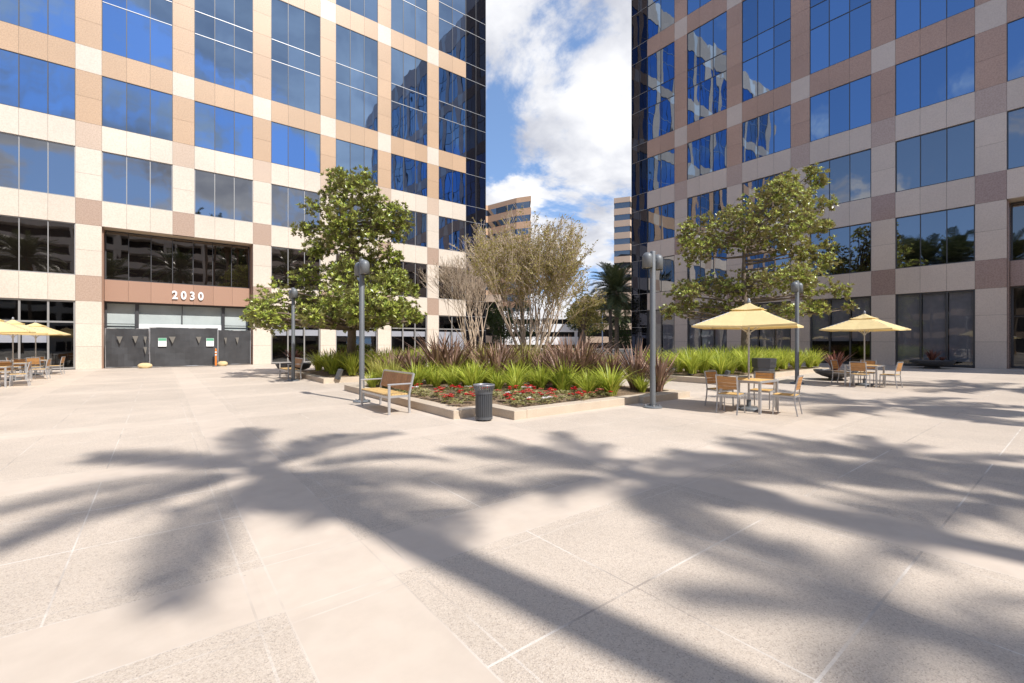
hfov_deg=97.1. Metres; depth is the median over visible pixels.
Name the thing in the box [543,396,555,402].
bedding plant
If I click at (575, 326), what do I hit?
background tree
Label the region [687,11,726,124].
window
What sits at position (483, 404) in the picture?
litter bin
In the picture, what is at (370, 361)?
grass clump
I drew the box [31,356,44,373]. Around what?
cafe chair
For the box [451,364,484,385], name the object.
grass clump
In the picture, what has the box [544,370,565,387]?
grass clump
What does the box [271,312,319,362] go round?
window
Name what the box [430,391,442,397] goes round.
bedding plant
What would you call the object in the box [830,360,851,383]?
cafe chair
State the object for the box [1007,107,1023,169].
window
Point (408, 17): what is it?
window
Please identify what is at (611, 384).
grass clump
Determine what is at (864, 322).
umbrella
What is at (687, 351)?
grass clump
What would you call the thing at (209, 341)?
paper notice
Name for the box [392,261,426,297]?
window
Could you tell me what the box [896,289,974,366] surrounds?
window
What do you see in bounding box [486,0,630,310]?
sky
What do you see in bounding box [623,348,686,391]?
flax clump
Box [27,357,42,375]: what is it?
cafe chair
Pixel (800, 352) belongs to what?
grass clump
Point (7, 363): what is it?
cafe chair
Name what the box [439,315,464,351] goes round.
window
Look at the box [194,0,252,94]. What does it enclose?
window
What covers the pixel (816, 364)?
grass clump
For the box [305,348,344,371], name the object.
grass clump
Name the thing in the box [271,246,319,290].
window
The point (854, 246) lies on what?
window
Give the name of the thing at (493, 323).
background tree
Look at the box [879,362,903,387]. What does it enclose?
cafe chair
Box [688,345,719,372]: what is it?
grass clump
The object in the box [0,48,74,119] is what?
window
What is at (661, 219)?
window
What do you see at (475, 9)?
corner window
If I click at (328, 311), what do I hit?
magnolia tree
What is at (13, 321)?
umbrella
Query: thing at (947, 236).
window
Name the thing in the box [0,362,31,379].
cafe table
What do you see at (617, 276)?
palm tree
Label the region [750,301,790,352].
window
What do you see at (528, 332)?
background tree
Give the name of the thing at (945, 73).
window
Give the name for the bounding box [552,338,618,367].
flax clump
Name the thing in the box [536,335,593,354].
flax clump
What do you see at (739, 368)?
grass clump
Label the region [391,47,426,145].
window
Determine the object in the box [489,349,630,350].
road
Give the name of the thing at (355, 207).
window
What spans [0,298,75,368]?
window
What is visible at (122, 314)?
window
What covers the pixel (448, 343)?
flax clump
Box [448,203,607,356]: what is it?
crape myrtle
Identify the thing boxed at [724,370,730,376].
ground floodlight
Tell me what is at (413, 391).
bedding plant
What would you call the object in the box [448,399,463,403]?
bedding plant
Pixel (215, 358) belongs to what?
delineator post
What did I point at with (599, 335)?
garage
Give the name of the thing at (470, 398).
bedding plant
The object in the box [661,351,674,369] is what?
grass clump
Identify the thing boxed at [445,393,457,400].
bedding plant
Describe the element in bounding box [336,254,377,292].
window
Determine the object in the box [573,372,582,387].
grass clump
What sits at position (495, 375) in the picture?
grass clump
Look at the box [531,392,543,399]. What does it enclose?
bedding plant
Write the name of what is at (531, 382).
grass clump
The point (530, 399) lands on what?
bedding plant
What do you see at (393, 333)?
window
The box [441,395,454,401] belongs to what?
bedding plant
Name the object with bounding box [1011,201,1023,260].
window
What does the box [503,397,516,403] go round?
bedding plant
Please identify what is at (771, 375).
cafe chair
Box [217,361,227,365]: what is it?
sandbag
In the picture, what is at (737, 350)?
grass clump
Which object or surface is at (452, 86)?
window
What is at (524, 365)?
grass clump
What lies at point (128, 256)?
window
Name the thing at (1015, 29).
window
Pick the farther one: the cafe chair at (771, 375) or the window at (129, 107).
the window at (129, 107)
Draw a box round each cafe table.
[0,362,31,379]
[0,366,12,387]
[19,359,50,375]
[720,377,778,414]
[844,364,884,386]
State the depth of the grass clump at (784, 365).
21.16 m
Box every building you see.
[0,0,485,370]
[486,295,502,347]
[631,0,1023,368]
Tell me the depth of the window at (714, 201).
36.05 m
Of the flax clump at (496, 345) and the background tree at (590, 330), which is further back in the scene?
the background tree at (590, 330)
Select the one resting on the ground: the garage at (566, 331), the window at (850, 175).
the garage at (566, 331)
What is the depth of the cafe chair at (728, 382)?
10.23 m
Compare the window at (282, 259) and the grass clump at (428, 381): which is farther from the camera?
the window at (282, 259)
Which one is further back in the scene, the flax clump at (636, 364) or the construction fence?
the construction fence
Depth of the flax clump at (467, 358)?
15.69 m
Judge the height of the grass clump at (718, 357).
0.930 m
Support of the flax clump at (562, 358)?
on the planter at (625, 395)
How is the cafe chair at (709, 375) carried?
on the ground
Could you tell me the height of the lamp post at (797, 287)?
3.885 m
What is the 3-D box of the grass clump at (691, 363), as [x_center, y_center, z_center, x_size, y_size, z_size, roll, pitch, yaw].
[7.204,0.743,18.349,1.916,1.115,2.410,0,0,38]
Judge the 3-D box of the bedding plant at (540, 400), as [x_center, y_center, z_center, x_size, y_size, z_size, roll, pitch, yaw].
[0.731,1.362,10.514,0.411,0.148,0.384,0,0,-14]
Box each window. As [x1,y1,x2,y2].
[0,0,74,42]
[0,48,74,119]
[0,132,75,197]
[0,215,74,274]
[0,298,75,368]
[102,0,172,70]
[102,76,172,140]
[102,151,172,210]
[105,230,248,287]
[105,301,136,327]
[137,303,222,329]
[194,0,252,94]
[194,101,252,158]
[194,169,252,222]
[223,306,248,329]
[271,0,319,114]
[271,121,319,172]
[271,184,319,231]
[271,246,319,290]
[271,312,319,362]
[336,0,377,22]
[336,24,377,131]
[336,139,377,185]
[336,197,377,239]
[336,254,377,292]
[336,330,376,351]
[391,0,426,44]
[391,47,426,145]
[391,153,426,196]
[391,208,426,246]
[391,315,426,350]
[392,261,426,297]
[439,0,465,61]
[439,67,465,156]
[439,166,465,204]
[439,216,465,252]
[439,266,465,299]
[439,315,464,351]
[465,0,485,351]
[631,0,647,355]
[647,0,674,39]
[647,41,674,140]
[647,148,674,191]
[648,202,674,241]
[648,255,674,292]
[648,309,674,356]
[687,0,710,14]
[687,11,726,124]
[687,129,726,179]
[688,188,726,233]
[688,248,726,286]
[688,308,726,355]
[742,0,790,101]
[742,104,790,162]
[742,171,790,222]
[742,237,790,282]
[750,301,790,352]
[810,0,870,73]
[810,74,870,141]
[810,149,870,207]
[810,222,870,276]
[810,296,870,362]
[895,0,974,39]
[895,35,974,115]
[896,120,974,191]
[896,205,974,268]
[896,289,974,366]
[1007,17,1023,81]
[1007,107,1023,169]
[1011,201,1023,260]
[1011,286,1023,367]
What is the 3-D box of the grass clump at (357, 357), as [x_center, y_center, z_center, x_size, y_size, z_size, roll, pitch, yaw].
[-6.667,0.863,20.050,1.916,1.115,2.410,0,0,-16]
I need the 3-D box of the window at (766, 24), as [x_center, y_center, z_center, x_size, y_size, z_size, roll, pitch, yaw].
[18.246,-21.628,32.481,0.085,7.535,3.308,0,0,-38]
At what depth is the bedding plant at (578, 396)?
11.23 m
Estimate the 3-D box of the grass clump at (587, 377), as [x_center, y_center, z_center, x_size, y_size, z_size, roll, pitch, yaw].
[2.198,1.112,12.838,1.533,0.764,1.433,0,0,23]
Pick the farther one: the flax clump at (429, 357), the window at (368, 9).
the window at (368, 9)
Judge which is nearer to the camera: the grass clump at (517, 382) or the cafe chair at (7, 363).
the grass clump at (517, 382)
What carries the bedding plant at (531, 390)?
in the planter at (625, 395)
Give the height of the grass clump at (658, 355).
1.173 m
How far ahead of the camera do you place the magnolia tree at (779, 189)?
23.72 m
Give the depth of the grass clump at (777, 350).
23.00 m
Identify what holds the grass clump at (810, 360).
on the side planter at (684, 376)
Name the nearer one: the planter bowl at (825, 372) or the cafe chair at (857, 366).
the cafe chair at (857, 366)
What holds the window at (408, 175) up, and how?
in the office building at (165, 163)
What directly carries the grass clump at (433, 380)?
on the planter at (625, 395)
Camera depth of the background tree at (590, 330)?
77.21 m
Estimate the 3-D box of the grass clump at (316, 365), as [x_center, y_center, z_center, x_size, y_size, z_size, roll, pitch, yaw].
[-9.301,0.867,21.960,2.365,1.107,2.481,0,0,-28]
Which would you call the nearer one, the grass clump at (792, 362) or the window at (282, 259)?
the grass clump at (792, 362)
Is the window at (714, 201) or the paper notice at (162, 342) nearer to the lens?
the paper notice at (162, 342)
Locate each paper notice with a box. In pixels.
[158,338,166,346]
[206,338,213,345]
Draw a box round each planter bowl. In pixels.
[275,363,310,372]
[813,369,858,380]
[908,359,956,368]
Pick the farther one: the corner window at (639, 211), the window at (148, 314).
the corner window at (639, 211)
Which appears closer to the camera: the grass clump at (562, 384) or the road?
the grass clump at (562, 384)
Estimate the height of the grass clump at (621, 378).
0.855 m
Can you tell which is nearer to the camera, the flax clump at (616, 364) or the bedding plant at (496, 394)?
the bedding plant at (496, 394)
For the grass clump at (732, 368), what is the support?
on the side planter at (684, 376)
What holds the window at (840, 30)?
in the office building at (903, 120)
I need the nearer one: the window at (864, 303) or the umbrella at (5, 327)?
the umbrella at (5, 327)
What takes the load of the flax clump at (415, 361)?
on the planter at (625, 395)
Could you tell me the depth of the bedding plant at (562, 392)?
11.85 m
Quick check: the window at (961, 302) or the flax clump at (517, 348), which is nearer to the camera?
the flax clump at (517, 348)
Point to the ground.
(228, 524)
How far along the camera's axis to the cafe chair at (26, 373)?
16.62 m
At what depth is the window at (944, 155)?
25.37 m
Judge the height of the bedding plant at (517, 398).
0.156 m
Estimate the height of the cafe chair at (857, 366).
0.889 m
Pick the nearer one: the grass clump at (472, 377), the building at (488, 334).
the grass clump at (472, 377)
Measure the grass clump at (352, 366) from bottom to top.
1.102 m
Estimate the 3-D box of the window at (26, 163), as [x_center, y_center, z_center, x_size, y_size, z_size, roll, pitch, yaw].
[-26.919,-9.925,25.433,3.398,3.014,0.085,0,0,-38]
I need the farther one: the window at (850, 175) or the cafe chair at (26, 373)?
the window at (850, 175)
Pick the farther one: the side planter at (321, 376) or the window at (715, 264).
the window at (715, 264)
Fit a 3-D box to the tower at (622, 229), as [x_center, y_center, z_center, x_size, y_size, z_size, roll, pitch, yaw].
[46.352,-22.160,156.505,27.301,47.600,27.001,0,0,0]
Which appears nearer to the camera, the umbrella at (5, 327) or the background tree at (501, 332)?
the umbrella at (5, 327)
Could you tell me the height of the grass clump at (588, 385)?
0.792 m
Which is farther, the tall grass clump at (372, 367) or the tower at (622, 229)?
the tower at (622, 229)
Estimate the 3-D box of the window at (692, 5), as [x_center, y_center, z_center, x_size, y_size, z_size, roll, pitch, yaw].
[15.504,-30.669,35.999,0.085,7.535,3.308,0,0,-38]
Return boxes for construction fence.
[105,327,250,367]
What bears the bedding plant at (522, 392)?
in the planter at (625, 395)
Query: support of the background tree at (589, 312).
on the ground
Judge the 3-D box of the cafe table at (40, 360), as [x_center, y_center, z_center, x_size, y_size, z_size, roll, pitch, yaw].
[-23.301,1.269,22.101,0.950,0.742,0.950,0,0,-38]
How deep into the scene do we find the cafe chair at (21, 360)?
19.90 m
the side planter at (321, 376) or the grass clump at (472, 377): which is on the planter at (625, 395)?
the grass clump at (472, 377)
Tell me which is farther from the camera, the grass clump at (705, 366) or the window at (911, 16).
the window at (911, 16)
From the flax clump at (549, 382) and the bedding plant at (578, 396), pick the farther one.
the flax clump at (549, 382)
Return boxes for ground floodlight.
[335,369,342,379]
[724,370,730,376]
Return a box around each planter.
[289,367,426,383]
[344,380,689,419]
[645,366,828,384]
[752,358,776,382]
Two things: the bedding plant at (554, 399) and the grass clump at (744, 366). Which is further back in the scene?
the grass clump at (744, 366)
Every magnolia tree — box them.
[239,165,428,368]
[658,162,860,350]
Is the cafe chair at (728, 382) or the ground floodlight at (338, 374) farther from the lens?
the ground floodlight at (338, 374)
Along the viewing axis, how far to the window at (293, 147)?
33.73 m
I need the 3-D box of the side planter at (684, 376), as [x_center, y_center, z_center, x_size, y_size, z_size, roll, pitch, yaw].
[10.860,1.467,21.774,11.100,0.446,4.200,0,0,-38]
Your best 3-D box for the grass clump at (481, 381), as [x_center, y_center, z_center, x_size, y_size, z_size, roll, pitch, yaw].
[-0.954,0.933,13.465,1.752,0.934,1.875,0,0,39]
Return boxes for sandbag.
[138,363,151,367]
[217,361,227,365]
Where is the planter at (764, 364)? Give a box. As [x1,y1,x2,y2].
[752,358,776,382]
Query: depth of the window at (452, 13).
42.09 m
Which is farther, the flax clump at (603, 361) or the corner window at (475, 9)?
the corner window at (475, 9)
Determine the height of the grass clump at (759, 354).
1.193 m
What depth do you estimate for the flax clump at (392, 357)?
15.46 m
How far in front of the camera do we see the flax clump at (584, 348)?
14.16 m
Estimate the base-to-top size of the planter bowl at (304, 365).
0.500 m
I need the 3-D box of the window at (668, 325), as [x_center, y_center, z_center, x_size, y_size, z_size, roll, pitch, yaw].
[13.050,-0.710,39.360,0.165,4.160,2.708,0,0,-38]
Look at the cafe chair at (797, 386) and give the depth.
10.12 m
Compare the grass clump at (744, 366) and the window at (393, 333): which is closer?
the grass clump at (744, 366)
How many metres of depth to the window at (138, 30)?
28.24 m
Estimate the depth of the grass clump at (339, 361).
20.43 m
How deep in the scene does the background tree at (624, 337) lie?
59.31 m
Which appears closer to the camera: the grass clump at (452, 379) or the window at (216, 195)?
the grass clump at (452, 379)
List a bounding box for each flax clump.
[358,347,413,372]
[381,348,421,369]
[387,345,431,371]
[397,329,477,381]
[422,334,484,354]
[430,339,482,363]
[432,338,479,382]
[450,343,524,382]
[464,340,532,379]
[473,341,521,354]
[481,338,534,364]
[497,340,534,367]
[510,347,550,372]
[522,346,567,371]
[524,349,569,384]
[532,343,598,376]
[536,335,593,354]
[537,332,607,382]
[545,339,613,384]
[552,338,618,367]
[574,346,630,376]
[589,347,641,383]
[595,338,674,390]
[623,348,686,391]
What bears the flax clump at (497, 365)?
on the planter at (625, 395)
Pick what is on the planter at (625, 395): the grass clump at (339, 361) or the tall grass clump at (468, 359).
the tall grass clump at (468, 359)
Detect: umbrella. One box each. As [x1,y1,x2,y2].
[0,317,48,380]
[0,319,35,386]
[0,320,70,374]
[691,298,803,411]
[819,311,910,385]
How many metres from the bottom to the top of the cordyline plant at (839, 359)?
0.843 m
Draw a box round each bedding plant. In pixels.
[406,387,418,394]
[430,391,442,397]
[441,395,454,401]
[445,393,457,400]
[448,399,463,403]
[455,385,467,391]
[461,393,474,400]
[492,392,502,396]
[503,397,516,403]
[504,393,515,400]
[511,400,526,404]
[515,396,528,402]
[516,390,531,398]
[522,389,538,396]
[524,398,534,404]
[526,385,538,392]
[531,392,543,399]
[536,396,550,403]
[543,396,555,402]
[549,395,560,401]
[555,390,567,394]
[574,392,587,399]
[594,388,604,394]
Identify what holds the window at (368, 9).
in the office building at (165, 163)
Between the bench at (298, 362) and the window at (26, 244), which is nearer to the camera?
the bench at (298, 362)
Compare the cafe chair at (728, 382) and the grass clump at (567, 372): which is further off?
the grass clump at (567, 372)
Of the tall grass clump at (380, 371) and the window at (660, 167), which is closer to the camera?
the tall grass clump at (380, 371)
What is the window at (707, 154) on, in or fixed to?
in the office building at (903, 120)
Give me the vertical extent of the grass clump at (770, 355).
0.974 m
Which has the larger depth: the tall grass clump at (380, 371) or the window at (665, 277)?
the window at (665, 277)
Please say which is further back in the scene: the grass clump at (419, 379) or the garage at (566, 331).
the garage at (566, 331)
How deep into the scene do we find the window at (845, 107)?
28.87 m
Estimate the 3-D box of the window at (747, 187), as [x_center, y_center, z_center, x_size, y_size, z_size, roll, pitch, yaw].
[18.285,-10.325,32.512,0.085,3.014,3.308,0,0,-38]
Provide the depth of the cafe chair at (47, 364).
19.70 m
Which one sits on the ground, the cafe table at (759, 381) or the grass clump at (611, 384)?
the cafe table at (759, 381)
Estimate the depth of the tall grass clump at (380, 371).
14.60 m
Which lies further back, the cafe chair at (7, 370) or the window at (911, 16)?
the window at (911, 16)
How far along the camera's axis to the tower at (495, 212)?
144.08 m
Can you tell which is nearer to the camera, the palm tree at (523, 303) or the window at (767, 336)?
the window at (767, 336)
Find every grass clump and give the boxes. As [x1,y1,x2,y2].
[298,349,329,370]
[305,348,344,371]
[317,348,350,374]
[317,355,346,368]
[331,350,369,375]
[334,346,366,369]
[339,349,376,372]
[355,369,379,386]
[357,350,390,371]
[365,357,388,384]
[370,359,390,386]
[378,358,404,372]
[385,361,442,386]
[407,357,455,384]
[417,365,445,386]
[432,364,465,388]
[433,362,466,377]
[445,359,494,389]
[447,359,494,382]
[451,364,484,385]
[454,347,480,371]
[470,341,497,360]
[470,361,503,383]
[482,371,514,389]
[487,369,505,380]
[496,360,534,388]
[500,367,511,385]
[504,373,533,390]
[511,343,544,370]
[514,354,535,381]
[518,361,567,388]
[520,363,548,385]
[540,357,594,390]
[542,369,579,391]
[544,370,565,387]
[566,369,604,395]
[571,367,599,389]
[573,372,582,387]
[576,361,644,395]
[587,366,639,385]
[589,366,616,387]
[601,352,623,362]
[628,373,657,392]
[632,346,667,364]
[659,349,686,371]
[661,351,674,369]
[668,349,708,373]
[671,345,713,370]
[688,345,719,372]
[703,352,738,374]
[706,346,732,358]
[709,351,734,366]
[717,352,744,372]
[720,346,771,372]
[727,349,746,369]
[729,344,762,361]
[739,346,779,370]
[752,350,783,358]
[762,347,794,355]
[764,351,791,369]
[770,348,794,368]
[782,347,817,367]
[784,348,828,366]
[786,352,808,367]
[802,348,832,366]
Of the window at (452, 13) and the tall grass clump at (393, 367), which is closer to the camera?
the tall grass clump at (393, 367)
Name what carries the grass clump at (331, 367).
on the side planter at (321, 376)
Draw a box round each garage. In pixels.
[502,311,577,347]
[570,297,630,348]
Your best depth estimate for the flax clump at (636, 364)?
13.76 m
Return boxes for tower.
[486,196,530,310]
[614,196,630,296]
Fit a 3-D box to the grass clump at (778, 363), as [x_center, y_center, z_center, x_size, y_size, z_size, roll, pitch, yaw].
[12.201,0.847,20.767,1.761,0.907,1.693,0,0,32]
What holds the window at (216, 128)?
in the office building at (165, 163)
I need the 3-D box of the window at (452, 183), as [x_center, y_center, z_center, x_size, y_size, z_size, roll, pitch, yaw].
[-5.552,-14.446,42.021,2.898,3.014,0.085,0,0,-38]
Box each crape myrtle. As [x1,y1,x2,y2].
[413,236,504,357]
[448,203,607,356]
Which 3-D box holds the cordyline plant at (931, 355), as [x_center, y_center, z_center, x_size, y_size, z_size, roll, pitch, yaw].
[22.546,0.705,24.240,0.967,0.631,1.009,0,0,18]
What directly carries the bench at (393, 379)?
on the ground
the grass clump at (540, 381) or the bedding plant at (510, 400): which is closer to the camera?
the bedding plant at (510, 400)
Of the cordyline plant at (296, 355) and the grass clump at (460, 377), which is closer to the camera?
the grass clump at (460, 377)
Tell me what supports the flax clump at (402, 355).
on the rear bed
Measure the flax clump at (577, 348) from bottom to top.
1.822 m
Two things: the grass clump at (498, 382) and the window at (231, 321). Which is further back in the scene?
the window at (231, 321)
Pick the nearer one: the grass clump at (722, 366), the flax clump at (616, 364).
the flax clump at (616, 364)
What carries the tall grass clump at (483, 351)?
on the planter at (625, 395)
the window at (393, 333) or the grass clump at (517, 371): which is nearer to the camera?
the grass clump at (517, 371)
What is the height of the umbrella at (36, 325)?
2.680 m
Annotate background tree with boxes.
[486,303,529,345]
[486,305,511,345]
[517,313,541,341]
[562,289,608,344]
[564,307,596,345]
[586,317,601,344]
[607,320,630,351]
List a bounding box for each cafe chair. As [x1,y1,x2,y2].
[0,360,15,381]
[0,361,12,374]
[9,358,26,378]
[9,362,30,386]
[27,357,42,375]
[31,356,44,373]
[31,359,50,379]
[48,356,65,374]
[704,370,733,406]
[715,374,744,414]
[750,371,774,409]
[772,375,803,416]
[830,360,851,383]
[849,361,869,387]
[858,360,876,383]
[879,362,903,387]
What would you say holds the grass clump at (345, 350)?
on the side planter at (321, 376)
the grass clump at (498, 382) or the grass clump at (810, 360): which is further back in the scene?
the grass clump at (810, 360)
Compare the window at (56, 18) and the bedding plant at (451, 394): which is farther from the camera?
the window at (56, 18)
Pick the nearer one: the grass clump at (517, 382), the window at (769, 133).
the grass clump at (517, 382)
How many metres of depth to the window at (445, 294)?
41.79 m
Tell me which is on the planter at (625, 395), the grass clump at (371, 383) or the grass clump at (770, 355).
the grass clump at (371, 383)
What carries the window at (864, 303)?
in the office building at (903, 120)
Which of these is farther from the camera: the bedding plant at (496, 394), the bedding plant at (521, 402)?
the bedding plant at (496, 394)
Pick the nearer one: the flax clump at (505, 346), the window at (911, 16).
the flax clump at (505, 346)
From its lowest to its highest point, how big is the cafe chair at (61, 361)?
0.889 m
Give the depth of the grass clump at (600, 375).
13.91 m
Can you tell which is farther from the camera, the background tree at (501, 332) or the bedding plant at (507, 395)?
the background tree at (501, 332)
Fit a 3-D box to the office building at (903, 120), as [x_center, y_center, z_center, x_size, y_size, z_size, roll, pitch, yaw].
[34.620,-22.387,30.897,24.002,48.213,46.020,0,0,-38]
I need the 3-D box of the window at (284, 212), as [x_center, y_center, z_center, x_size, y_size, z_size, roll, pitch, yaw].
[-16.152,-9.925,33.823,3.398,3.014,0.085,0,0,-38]
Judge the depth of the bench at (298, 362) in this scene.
19.74 m
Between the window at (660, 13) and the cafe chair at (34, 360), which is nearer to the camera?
the cafe chair at (34, 360)
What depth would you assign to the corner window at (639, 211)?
40.99 m
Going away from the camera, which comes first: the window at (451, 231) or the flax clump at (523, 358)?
the flax clump at (523, 358)
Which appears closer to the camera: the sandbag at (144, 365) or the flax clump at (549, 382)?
the flax clump at (549, 382)
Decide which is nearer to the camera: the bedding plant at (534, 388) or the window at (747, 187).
the bedding plant at (534, 388)
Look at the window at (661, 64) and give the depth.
39.23 m
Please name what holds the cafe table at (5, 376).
on the ground
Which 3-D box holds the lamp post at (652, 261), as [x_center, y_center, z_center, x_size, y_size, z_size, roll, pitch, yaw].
[3.493,-0.302,11.216,0.460,3.885,0.624,0,0,23]
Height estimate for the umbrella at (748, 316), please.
2.680 m
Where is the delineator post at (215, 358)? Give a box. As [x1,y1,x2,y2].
[212,348,216,366]
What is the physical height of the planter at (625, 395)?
0.340 m
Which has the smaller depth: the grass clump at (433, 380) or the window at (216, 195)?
the grass clump at (433, 380)
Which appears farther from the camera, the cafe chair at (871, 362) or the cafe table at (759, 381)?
the cafe chair at (871, 362)
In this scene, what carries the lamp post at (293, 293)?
on the ground
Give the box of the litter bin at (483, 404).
[473,383,494,420]
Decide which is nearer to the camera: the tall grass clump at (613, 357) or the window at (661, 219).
the tall grass clump at (613, 357)
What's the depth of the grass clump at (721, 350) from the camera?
21.19 m
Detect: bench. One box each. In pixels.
[279,357,303,379]
[360,369,414,414]
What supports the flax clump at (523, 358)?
on the planter at (625, 395)
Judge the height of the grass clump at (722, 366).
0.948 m
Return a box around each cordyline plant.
[280,349,303,361]
[821,350,854,369]
[924,349,943,359]
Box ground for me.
[0,348,1023,682]
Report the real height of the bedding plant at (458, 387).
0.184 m
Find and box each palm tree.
[507,288,535,346]
[588,261,630,352]
[588,262,631,355]
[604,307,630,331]
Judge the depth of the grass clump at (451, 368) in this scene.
14.51 m
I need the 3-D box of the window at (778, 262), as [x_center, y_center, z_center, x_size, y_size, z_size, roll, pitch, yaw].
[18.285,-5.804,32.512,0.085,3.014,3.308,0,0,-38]
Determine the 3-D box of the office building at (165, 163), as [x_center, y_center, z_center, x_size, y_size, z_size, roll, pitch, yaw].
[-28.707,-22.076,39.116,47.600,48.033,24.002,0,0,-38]
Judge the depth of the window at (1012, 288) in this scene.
23.86 m
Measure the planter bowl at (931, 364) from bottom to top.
0.450 m
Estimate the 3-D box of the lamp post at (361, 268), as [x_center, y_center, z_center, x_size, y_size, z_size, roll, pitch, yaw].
[-4.084,-0.302,12.285,0.624,3.885,0.460,0,0,23]
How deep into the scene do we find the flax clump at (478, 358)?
14.63 m
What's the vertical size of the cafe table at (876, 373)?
0.742 m
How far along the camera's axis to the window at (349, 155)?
36.54 m
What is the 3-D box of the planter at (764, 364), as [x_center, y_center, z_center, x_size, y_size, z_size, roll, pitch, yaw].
[9.650,1.115,17.301,0.840,0.950,0.727,0,0,29]
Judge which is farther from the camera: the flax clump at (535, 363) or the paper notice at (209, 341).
the paper notice at (209, 341)
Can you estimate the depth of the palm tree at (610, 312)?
55.79 m
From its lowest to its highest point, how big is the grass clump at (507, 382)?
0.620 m
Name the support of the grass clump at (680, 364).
on the side planter at (684, 376)
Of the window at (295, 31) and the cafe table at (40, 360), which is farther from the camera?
the window at (295, 31)
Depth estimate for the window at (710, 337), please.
36.27 m
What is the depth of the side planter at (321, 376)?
18.98 m
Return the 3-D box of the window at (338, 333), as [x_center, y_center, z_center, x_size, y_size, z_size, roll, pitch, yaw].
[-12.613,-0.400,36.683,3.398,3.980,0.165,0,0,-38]
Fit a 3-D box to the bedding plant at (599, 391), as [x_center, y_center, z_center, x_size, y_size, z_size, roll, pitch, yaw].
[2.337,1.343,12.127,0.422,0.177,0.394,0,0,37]
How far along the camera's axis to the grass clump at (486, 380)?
14.01 m
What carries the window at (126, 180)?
in the office building at (165, 163)
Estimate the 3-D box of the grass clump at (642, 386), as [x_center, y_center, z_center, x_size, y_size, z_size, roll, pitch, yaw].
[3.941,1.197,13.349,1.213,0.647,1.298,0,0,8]
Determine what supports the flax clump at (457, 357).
on the planter at (625, 395)
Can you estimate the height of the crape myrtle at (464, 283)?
7.656 m
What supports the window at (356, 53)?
in the office building at (165, 163)
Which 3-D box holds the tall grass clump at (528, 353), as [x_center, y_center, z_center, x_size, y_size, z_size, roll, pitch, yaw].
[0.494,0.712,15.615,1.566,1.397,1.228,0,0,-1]
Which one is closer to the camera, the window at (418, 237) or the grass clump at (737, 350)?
the grass clump at (737, 350)
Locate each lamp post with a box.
[287,288,298,380]
[353,259,370,402]
[642,251,662,408]
[790,281,803,383]

